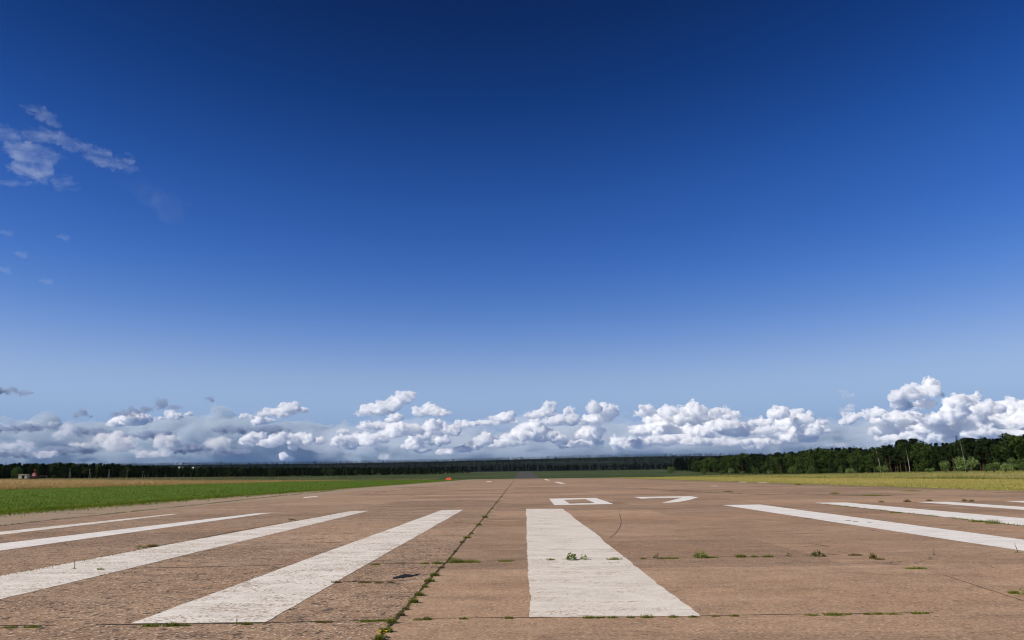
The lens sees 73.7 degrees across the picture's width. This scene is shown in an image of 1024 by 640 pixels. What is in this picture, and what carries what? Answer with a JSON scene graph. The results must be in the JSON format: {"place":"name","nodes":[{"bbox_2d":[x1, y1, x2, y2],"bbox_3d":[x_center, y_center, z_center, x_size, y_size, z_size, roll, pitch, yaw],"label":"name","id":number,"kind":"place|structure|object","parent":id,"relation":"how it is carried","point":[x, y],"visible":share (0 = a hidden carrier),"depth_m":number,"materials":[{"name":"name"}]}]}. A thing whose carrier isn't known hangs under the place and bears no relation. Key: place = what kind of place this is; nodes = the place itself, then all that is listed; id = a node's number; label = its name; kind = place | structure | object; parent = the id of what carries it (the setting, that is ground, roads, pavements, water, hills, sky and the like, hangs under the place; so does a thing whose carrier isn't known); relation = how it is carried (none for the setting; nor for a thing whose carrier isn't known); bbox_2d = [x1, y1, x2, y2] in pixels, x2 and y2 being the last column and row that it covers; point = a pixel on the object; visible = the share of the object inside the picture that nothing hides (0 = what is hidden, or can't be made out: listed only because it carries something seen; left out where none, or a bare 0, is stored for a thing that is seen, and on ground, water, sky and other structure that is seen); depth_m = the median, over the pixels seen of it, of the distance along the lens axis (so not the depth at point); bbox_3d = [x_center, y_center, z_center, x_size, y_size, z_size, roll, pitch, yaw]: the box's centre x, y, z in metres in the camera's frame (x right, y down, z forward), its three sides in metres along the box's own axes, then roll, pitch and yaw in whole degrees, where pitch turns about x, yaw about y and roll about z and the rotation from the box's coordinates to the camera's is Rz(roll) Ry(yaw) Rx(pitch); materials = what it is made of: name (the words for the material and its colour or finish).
{"place":"outdoors","nodes":[
{"label":"outdoors","id":0,"kind":"place"},
{"bbox_2d":[0,490,333,525],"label":"joint grass","id":1,"kind":"structure","parent":0,"point":[183,505],"depth_m":42.46,"materials":[{"name":"plant"}]},
{"bbox_2d":[16,511,348,573],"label":"joint grass","id":2,"kind":"structure","parent":0,"point":[166,544],"depth_m":17.11,"materials":[{"name":"plant"}]},
{"bbox_2d":[371,488,507,639],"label":"joint grass","id":3,"kind":"structure","parent":0,"point":[439,567],"depth_m":12.87,"materials":[{"name":"plant"}]},
{"bbox_2d":[0,456,1023,512],"bbox_3d":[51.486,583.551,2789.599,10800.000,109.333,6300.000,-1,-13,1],"label":"ground","id":4,"kind":"structure","parent":0,"point":[573,473],"depth_m":643.71,"materials":[{"name":"plant"}]},
{"bbox_2d":[11,467,22,478],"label":"bush","id":5,"kind":"object","parent":4,"relation":"on","point":[16,473],"visible":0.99,"depth_m":553.79,"materials":[{"name":"green plant"}]},
{"bbox_2d":[18,474,30,478],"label":"hut","id":6,"kind":"object","parent":4,"relation":"on","point":[22,476],"visible":1,"depth_m":462.58,"materials":[{"name":"beige paint"}]},
{"bbox_2d":[29,469,46,478],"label":"beacon cabin","id":7,"kind":"object","parent":4,"relation":"on","point":[34,475],"visible":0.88,"depth_m":472.96,"materials":[{"name":"red paint"}]},
{"bbox_2d":[49,464,58,477],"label":"broadleaf tree","id":8,"kind":"object","parent":4,"relation":"on","point":[51,467],"visible":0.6,"depth_m":615.50,"materials":[{"name":"green plant"}]},
{"bbox_2d":[57,467,68,477],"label":"broadleaf tree","id":9,"kind":"object","parent":4,"relation":"on","point":[63,470],"visible":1,"depth_m":607.37,"materials":[{"name":"green plant"}]},
{"bbox_2d":[69,464,78,477],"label":"broadleaf tree","id":10,"kind":"object","parent":4,"relation":"on","point":[74,466],"visible":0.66,"depth_m":637.79,"materials":[{"name":"green plant"}]},
{"bbox_2d":[95,464,101,477],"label":"broadleaf tree","id":11,"kind":"object","parent":4,"relation":"on","point":[98,465],"visible":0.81,"depth_m":657.44,"materials":[{"name":"green plant"}]},
{"bbox_2d":[119,468,128,476],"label":"broadleaf tree","id":12,"kind":"object","parent":4,"relation":"on","point":[125,473],"visible":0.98,"depth_m":671.80,"materials":[{"name":"green plant"}]},
{"bbox_2d":[0,476,437,489],"bbox_3d":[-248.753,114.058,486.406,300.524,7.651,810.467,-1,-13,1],"label":"dry grass","id":13,"kind":"structure","parent":4,"relation":"on","point":[3,485],"depth_m":271.83,"materials":[{"name":"plant"}]},
{"bbox_2d":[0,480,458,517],"bbox_3d":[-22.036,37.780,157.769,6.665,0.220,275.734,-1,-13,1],"label":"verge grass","id":14,"kind":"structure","parent":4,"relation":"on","point":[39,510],"depth_m":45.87,"materials":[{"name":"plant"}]},
{"bbox_2d":[0,462,471,477],"bbox_3d":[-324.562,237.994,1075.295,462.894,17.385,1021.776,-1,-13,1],"label":"woodland","id":15,"kind":"object","parent":4,"relation":"on","point":[239,474],"visible":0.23,"depth_m":922.54,"materials":[{"name":"plant"}]},
{"bbox_2d":[21,453,779,472],"bbox_3d":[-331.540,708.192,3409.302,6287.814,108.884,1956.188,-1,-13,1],"label":"woodland","id":16,"kind":"object","parent":4,"relation":"on","point":[289,464],"visible":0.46,"depth_m":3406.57,"materials":[{"name":"plant"}]},
{"bbox_2d":[0,471,1023,639],"bbox_3d":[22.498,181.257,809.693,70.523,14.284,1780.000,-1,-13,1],"label":"runway","id":17,"kind":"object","parent":4,"relation":"on","point":[269,581],"visible":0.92,"depth_m":12.49,"materials":[{"name":"concrete"}]},
{"bbox_2d":[140,622,160,626],"bbox_3d":[-4.022,3.394,7.607,0.239,0.042,0.120,-1,-13,1],"label":"grass tuft","id":18,"kind":"object","parent":17,"relation":"on","point":[152,625],"visible":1,"depth_m":7.59,"materials":[{"name":"plant"}]},
{"bbox_2d":[162,621,179,626],"bbox_3d":[-3.785,3.386,7.618,0.224,0.056,0.147,-1,-13,1],"label":"grass tuft","id":19,"kind":"object","parent":17,"relation":"on","point":[174,624],"visible":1,"depth_m":7.58,"materials":[{"name":"plant"}]},
{"bbox_2d":[375,633,385,639],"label":"grass tuft","id":20,"kind":"object","parent":17,"relation":"on","point":[380,637],"visible":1,"depth_m":6.83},
{"bbox_2d":[380,626,393,632],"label":"grass tuft","id":21,"kind":"object","parent":17,"relation":"on","point":[385,631],"visible":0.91,"depth_m":7.17,"materials":[{"name":"plant"}]},
{"bbox_2d":[386,616,396,623],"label":"grass tuft","id":22,"kind":"object","parent":17,"relation":"on","point":[392,619],"visible":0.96,"depth_m":7.61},
{"bbox_2d":[408,597,418,602],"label":"grass tuft","id":23,"kind":"object","parent":17,"relation":"on","point":[413,600],"visible":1,"depth_m":8.82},
{"bbox_2d":[445,557,465,562],"bbox_3d":[-1.074,4.523,12.888,0.464,0.119,0.262,-1,-13,1],"label":"grass tuft","id":24,"kind":"object","parent":17,"relation":"on","point":[456,560],"visible":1,"depth_m":12.85,"materials":[{"name":"plant"}]},
{"bbox_2d":[460,558,479,562],"bbox_3d":[-0.796,4.545,12.916,0.438,0.083,0.244,-1,-13,1],"label":"grass tuft","id":25,"kind":"object","parent":17,"relation":"on","point":[470,561],"visible":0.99,"depth_m":12.88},
{"bbox_2d":[566,552,576,559],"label":"leafy weed","id":26,"kind":"object","parent":17,"relation":"on","point":[571,556],"visible":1,"depth_m":13.05,"materials":[{"name":"green plant"}]},
{"bbox_2d":[693,550,707,557],"bbox_3d":[3.638,4.509,13.164,0.315,0.146,0.260,-1,-13,1],"label":"leafy weed","id":27,"kind":"object","parent":17,"relation":"on","point":[702,555],"visible":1,"depth_m":13.15,"materials":[{"name":"green plant"}]},
{"bbox_2d":[810,549,825,556],"bbox_3d":[5.895,4.494,13.174,0.272,0.126,0.228,5,-14,-22],"label":"leafy weed","id":28,"kind":"object","parent":17,"relation":"on","point":[818,552],"visible":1,"depth_m":13.14,"materials":[{"name":"green plant"}]},
{"bbox_2d":[822,611,845,615],"bbox_3d":[3.661,3.339,7.775,0.246,0.044,0.138,-1,-13,1],"label":"grass tuft","id":29,"kind":"object","parent":17,"relation":"on","point":[832,614],"visible":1,"depth_m":7.76,"materials":[{"name":"plant"}]},
{"bbox_2d":[984,518,1001,523],"bbox_3d":[14.589,6.100,20.745,0.551,0.170,0.421,-1,-13,1],"label":"grass tuft","id":30,"kind":"object","parent":17,"relation":"on","point":[995,521],"visible":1,"depth_m":20.73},
{"bbox_2d":[703,459,711,472],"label":"broadleaf tree","id":31,"kind":"object","parent":4,"relation":"on","point":[708,462],"visible":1,"depth_m":970.22,"materials":[{"name":"green plant"}]},
{"bbox_2d":[712,459,720,470],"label":"broadleaf tree","id":32,"kind":"object","parent":4,"relation":"on","point":[716,466],"visible":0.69,"depth_m":925.99,"materials":[{"name":"green plant"}]},
{"bbox_2d":[720,457,727,472],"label":"broadleaf tree","id":33,"kind":"object","parent":4,"relation":"on","point":[724,459],"visible":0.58,"depth_m":891.72,"materials":[{"name":"green plant"}]},
{"bbox_2d":[727,456,739,472],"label":"broadleaf tree","id":34,"kind":"object","parent":4,"relation":"on","point":[732,459],"visible":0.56,"depth_m":854.04,"materials":[{"name":"green plant"}]},
{"bbox_2d":[734,456,745,471],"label":"broadleaf tree","id":35,"kind":"object","parent":4,"relation":"on","point":[738,464],"visible":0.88,"depth_m":823.96,"materials":[{"name":"green plant"}]},
{"bbox_2d":[736,456,745,470],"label":"pine tree","id":36,"kind":"object","parent":4,"relation":"on","point":[741,459],"visible":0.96,"depth_m":817.86,"materials":[{"name":"green plant"}]},
{"bbox_2d":[740,454,749,472],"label":"broadleaf tree","id":37,"kind":"object","parent":4,"relation":"on","point":[744,456],"visible":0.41,"depth_m":829.25,"materials":[{"name":"green plant"}]},
{"bbox_2d":[765,455,777,472],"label":"broadleaf tree","id":38,"kind":"object","parent":4,"relation":"on","point":[771,458],"visible":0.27,"depth_m":735.94,"materials":[{"name":"green plant"}]},
{"bbox_2d":[768,460,776,471],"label":"broadleaf tree","id":39,"kind":"object","parent":4,"relation":"on","point":[772,466],"visible":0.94,"depth_m":720.16,"materials":[{"name":"green plant"}]},
{"bbox_2d":[774,455,784,471],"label":"broadleaf tree","id":40,"kind":"object","parent":4,"relation":"on","point":[779,467],"visible":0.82,"depth_m":700.57,"materials":[{"name":"green plant"}]},
{"bbox_2d":[787,466,796,473],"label":"bush","id":41,"kind":"object","parent":4,"relation":"on","point":[794,468],"visible":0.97,"depth_m":517.45,"materials":[{"name":"green plant"}]},
{"bbox_2d":[786,455,800,473],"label":"broadleaf tree","id":42,"kind":"object","parent":4,"relation":"on","point":[792,461],"visible":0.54,"depth_m":656.50,"materials":[{"name":"green plant"}]},
{"bbox_2d":[793,455,804,473],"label":"broadleaf tree","id":43,"kind":"object","parent":4,"relation":"on","point":[799,463],"visible":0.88,"depth_m":640.14,"materials":[{"name":"green plant"}]},
{"bbox_2d":[799,453,809,473],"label":"broadleaf tree","id":44,"kind":"object","parent":4,"relation":"on","point":[803,461],"visible":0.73,"depth_m":633.52,"materials":[{"name":"green plant"}]},
{"bbox_2d":[806,451,819,473],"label":"broadleaf tree","id":45,"kind":"object","parent":4,"relation":"on","point":[813,453],"visible":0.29,"depth_m":619.87,"materials":[{"name":"green plant"}]},
{"bbox_2d":[810,454,824,472],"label":"broadleaf tree","id":46,"kind":"object","parent":4,"relation":"on","point":[815,463],"visible":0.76,"depth_m":607.76,"materials":[{"name":"green plant"}]},
{"bbox_2d":[817,448,829,472],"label":"broadleaf tree","id":47,"kind":"object","parent":4,"relation":"on","point":[824,452],"visible":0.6,"depth_m":596.48,"materials":[{"name":"green plant"}]},
{"bbox_2d":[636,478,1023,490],"bbox_3d":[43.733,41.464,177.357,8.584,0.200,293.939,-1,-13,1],"label":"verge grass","id":48,"kind":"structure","parent":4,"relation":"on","point":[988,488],"depth_m":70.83,"materials":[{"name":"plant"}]},
{"bbox_2d":[831,454,836,472],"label":"spruce tree","id":49,"kind":"object","parent":4,"relation":"on","point":[834,468],"visible":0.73,"depth_m":575.93,"materials":[{"name":"green plant"}]},
{"bbox_2d":[834,455,842,472],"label":"broadleaf tree","id":50,"kind":"object","parent":4,"relation":"on","point":[836,462],"visible":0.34,"depth_m":557.42,"materials":[{"name":"green plant"}]},
{"bbox_2d":[663,470,1023,478],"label":"meadow grass","id":51,"kind":"structure","parent":4,"relation":"on","point":[993,475],"depth_m":195.79,"materials":[{"name":"plant"}]},
{"bbox_2d":[838,452,849,469],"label":"broadleaf tree","id":52,"kind":"object","parent":4,"relation":"on","point":[843,460],"visible":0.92,"depth_m":541.53,"materials":[{"name":"green plant"}]},
{"bbox_2d":[673,434,1023,471],"bbox_3d":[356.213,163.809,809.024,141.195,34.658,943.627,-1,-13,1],"label":"woodland","id":53,"kind":"object","parent":4,"relation":"on","point":[678,462],"visible":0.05,"depth_m":647.29,"materials":[{"name":"plant"}]},
{"bbox_2d":[847,451,865,472],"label":"broadleaf tree","id":54,"kind":"object","parent":4,"relation":"on","point":[852,460],"visible":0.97,"depth_m":524.76,"materials":[{"name":"green plant"}]},
{"bbox_2d":[859,454,874,472],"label":"broadleaf tree","id":55,"kind":"object","parent":4,"relation":"on","point":[864,461],"visible":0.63,"depth_m":511.34,"materials":[{"name":"green plant"}]},
{"bbox_2d":[866,454,880,472],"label":"broadleaf tree","id":56,"kind":"object","parent":4,"relation":"on","point":[871,463],"visible":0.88,"depth_m":504.62,"materials":[{"name":"green plant"}]},
{"bbox_2d":[873,448,880,471],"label":"birch tree","id":57,"kind":"object","parent":4,"relation":"on","point":[875,450],"visible":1,"depth_m":427.79,"materials":[{"name":"green plant"}]},
{"bbox_2d":[872,448,882,472],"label":"broadleaf tree","id":58,"kind":"object","parent":4,"relation":"on","point":[878,453],"visible":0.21,"depth_m":523.50,"materials":[{"name":"green plant"}]},
{"bbox_2d":[876,449,887,472],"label":"pine tree","id":59,"kind":"object","parent":4,"relation":"on","point":[878,461],"visible":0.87,"depth_m":501.55,"materials":[{"name":"green plant"}]},
{"bbox_2d":[876,465,888,472],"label":"bush","id":60,"kind":"object","parent":4,"relation":"on","point":[884,468],"visible":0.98,"depth_m":385.31,"materials":[{"name":"green plant"}]},
{"bbox_2d":[880,449,891,472],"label":"pine tree","id":61,"kind":"object","parent":4,"relation":"on","point":[883,451],"visible":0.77,"depth_m":496.76,"materials":[{"name":"green plant"}]},
{"bbox_2d":[884,447,897,472],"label":"pine tree","id":62,"kind":"object","parent":4,"relation":"on","point":[889,452],"visible":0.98,"depth_m":486.58,"materials":[{"name":"green plant"}]},
{"bbox_2d":[893,448,905,471],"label":"pine tree","id":63,"kind":"object","parent":4,"relation":"on","point":[897,453],"visible":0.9,"depth_m":479.63,"materials":[{"name":"green plant"}]},
{"bbox_2d":[894,444,912,471],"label":"broadleaf tree","id":64,"kind":"object","parent":4,"relation":"on","point":[902,466],"visible":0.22,"depth_m":489.58,"materials":[{"name":"green plant"}]},
{"bbox_2d":[898,450,909,471],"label":"pine tree","id":65,"kind":"object","parent":4,"relation":"on","point":[901,454],"visible":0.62,"depth_m":473.92,"materials":[{"name":"green plant"}]},
{"bbox_2d":[902,442,910,470],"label":"birch tree","id":66,"kind":"object","parent":4,"relation":"on","point":[907,454],"visible":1,"depth_m":407.95,"materials":[{"name":"green plant"}]},
{"bbox_2d":[902,442,916,471],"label":"pine tree","id":67,"kind":"object","parent":4,"relation":"on","point":[907,450],"visible":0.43,"depth_m":466.84,"materials":[{"name":"green plant"}]},
{"bbox_2d":[906,438,917,457],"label":"pine tree","id":68,"kind":"object","parent":4,"relation":"on","point":[913,441],"visible":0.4,"depth_m":471.67,"materials":[{"name":"green plant"}]},
{"bbox_2d":[908,441,929,467],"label":"broadleaf tree","id":69,"kind":"object","parent":4,"relation":"on","point":[923,448],"visible":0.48,"depth_m":461.10,"materials":[{"name":"green plant"}]},
{"bbox_2d":[912,443,926,471],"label":"broadleaf tree","id":70,"kind":"object","parent":4,"relation":"on","point":[915,448],"visible":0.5,"depth_m":458.16,"materials":[{"name":"green plant"}]},
{"bbox_2d":[913,448,931,471],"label":"broadleaf tree","id":71,"kind":"object","parent":4,"relation":"on","point":[919,453],"visible":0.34,"depth_m":452.34,"materials":[{"name":"green plant"}]},
{"bbox_2d":[919,450,932,469],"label":"broadleaf tree","id":72,"kind":"object","parent":4,"relation":"on","point":[925,463],"visible":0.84,"depth_m":444.93,"materials":[{"name":"green plant"}]},
{"bbox_2d":[930,443,940,471],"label":"spruce tree","id":73,"kind":"object","parent":4,"relation":"on","point":[934,465],"visible":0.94,"depth_m":441.16,"materials":[{"name":"green plant"}]},
{"bbox_2d":[933,447,941,471],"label":"pine tree","id":74,"kind":"object","parent":4,"relation":"on","point":[937,449],"visible":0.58,"depth_m":439.43,"materials":[{"name":"green plant"}]},
{"bbox_2d":[938,461,950,472],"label":"bush","id":75,"kind":"object","parent":4,"relation":"on","point":[944,465],"visible":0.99,"depth_m":333.81,"materials":[{"name":"green plant"}]},
{"bbox_2d":[938,445,950,470],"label":"pine tree","id":76,"kind":"object","parent":4,"relation":"on","point":[946,449],"visible":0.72,"depth_m":431.95,"materials":[{"name":"green plant"}]},
{"bbox_2d":[937,449,952,461],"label":"pine tree","id":77,"kind":"object","parent":4,"relation":"on","point":[942,452],"visible":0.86,"depth_m":429.23,"materials":[{"name":"green plant"}]},
{"bbox_2d":[943,444,955,470],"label":"pine tree","id":78,"kind":"object","parent":4,"relation":"on","point":[951,449],"visible":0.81,"depth_m":418.91,"materials":[{"name":"green plant"}]},
{"bbox_2d":[956,439,965,463],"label":"birch tree","id":79,"kind":"object","parent":4,"relation":"on","point":[960,450],"visible":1,"depth_m":361.81,"materials":[{"name":"green plant"}]},
{"bbox_2d":[955,440,967,470],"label":"spruce tree","id":80,"kind":"object","parent":4,"relation":"on","point":[957,453],"visible":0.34,"depth_m":411.16,"materials":[{"name":"green plant"}]},
{"bbox_2d":[953,456,979,471],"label":"bush","id":81,"kind":"object","parent":4,"relation":"on","point":[973,462],"visible":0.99,"depth_m":322.97,"materials":[{"name":"green plant"}]},
{"bbox_2d":[960,437,975,470],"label":"pine tree","id":82,"kind":"object","parent":4,"relation":"on","point":[966,440],"visible":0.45,"depth_m":409.21,"materials":[{"name":"green plant"}]},
{"bbox_2d":[960,443,977,470],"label":"pine tree","id":83,"kind":"object","parent":4,"relation":"on","point":[969,449],"visible":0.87,"depth_m":401.76,"materials":[{"name":"green plant"}]},
{"bbox_2d":[971,438,982,470],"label":"spruce tree","id":84,"kind":"object","parent":4,"relation":"on","point":[977,468],"visible":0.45,"depth_m":402.64,"materials":[{"name":"green plant"}]},
{"bbox_2d":[973,446,983,469],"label":"pine tree","id":85,"kind":"object","parent":4,"relation":"on","point":[977,451],"visible":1,"depth_m":391.62,"materials":[{"name":"green plant"}]},
{"bbox_2d":[976,443,989,469],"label":"pine tree","id":86,"kind":"object","parent":4,"relation":"on","point":[979,445],"visible":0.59,"depth_m":395.95,"materials":[{"name":"green plant"}]},
{"bbox_2d":[979,442,990,458],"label":"pine tree","id":87,"kind":"object","parent":4,"relation":"on","point":[984,444],"visible":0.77,"depth_m":393.86,"materials":[{"name":"green plant"}]},
{"bbox_2d":[981,439,993,457],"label":"pine tree","id":88,"kind":"object","parent":4,"relation":"on","point":[990,443],"visible":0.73,"depth_m":394.73,"materials":[{"name":"green plant"}]},
{"bbox_2d":[985,447,994,470],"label":"spruce tree","id":89,"kind":"object","parent":4,"relation":"on","point":[987,453],"visible":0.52,"depth_m":386.71,"materials":[{"name":"green plant"}]},
{"bbox_2d":[987,461,999,471],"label":"bush","id":90,"kind":"object","parent":4,"relation":"on","point":[990,466],"visible":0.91,"depth_m":302.82,"materials":[{"name":"green plant"}]},
{"bbox_2d":[988,448,1000,470],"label":"pine tree","id":91,"kind":"object","parent":4,"relation":"on","point":[991,450],"visible":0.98,"depth_m":379.35,"materials":[{"name":"green plant"}]},
{"bbox_2d":[991,444,1006,469],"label":"broadleaf tree","id":92,"kind":"object","parent":4,"relation":"on","point":[997,451],"visible":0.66,"depth_m":377.51,"materials":[{"name":"green plant"}]},
{"bbox_2d":[994,462,1012,471],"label":"bush","id":93,"kind":"object","parent":4,"relation":"on","point":[1007,466],"visible":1,"depth_m":297.41,"materials":[{"name":"green plant"}]},
{"bbox_2d":[998,433,1018,469],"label":"broadleaf tree","id":94,"kind":"object","parent":4,"relation":"on","point":[1006,435],"visible":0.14,"depth_m":395.55,"materials":[{"name":"green plant"}]},
{"bbox_2d":[998,441,1019,470],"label":"broadleaf tree","id":95,"kind":"object","parent":4,"relation":"on","point":[1002,450],"visible":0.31,"depth_m":373.85,"materials":[{"name":"green plant"}]},
{"bbox_2d":[1004,437,1015,469],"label":"spruce tree","id":96,"kind":"object","parent":4,"relation":"on","point":[1008,453],"visible":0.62,"depth_m":366.05,"materials":[{"name":"green plant"}]},
{"bbox_2d":[1004,435,1023,469],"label":"broadleaf tree","id":97,"kind":"object","parent":4,"relation":"on","point":[1012,443],"visible":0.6,"depth_m":370.11,"materials":[{"name":"green plant"}]},
{"bbox_2d":[1014,458,1023,471],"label":"bush","id":98,"kind":"object","parent":4,"relation":"on","point":[1019,465],"visible":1,"depth_m":293.61,"materials":[{"name":"green plant"}]},
{"bbox_2d":[1016,441,1023,470],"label":"broadleaf tree","id":99,"kind":"object","parent":4,"relation":"on","point":[1020,452],"visible":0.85,"depth_m":357.17,"materials":[{"name":"green plant"}]},
{"bbox_2d":[0,0,1023,465],"label":"sky","id":100,"kind":"structure","parent":0,"point":[235,231],"materials":[{"name":"blue"}]},
{"bbox_2d":[638,488,888,495],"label":"joint grass","id":101,"kind":"structure","parent":0,"point":[766,494],"depth_m":50.81,"materials":[{"name":"plant"}]},
{"bbox_2d":[626,476,1023,488],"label":"yellow grass","id":102,"kind":"structure","parent":0,"point":[971,482],"depth_m":109.94,"materials":[{"name":"plant"}]},
{"bbox_2d":[825,503,1023,525],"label":"joint grass","id":103,"kind":"structure","parent":0,"point":[952,517],"depth_m":23.28,"materials":[{"name":"plant"}]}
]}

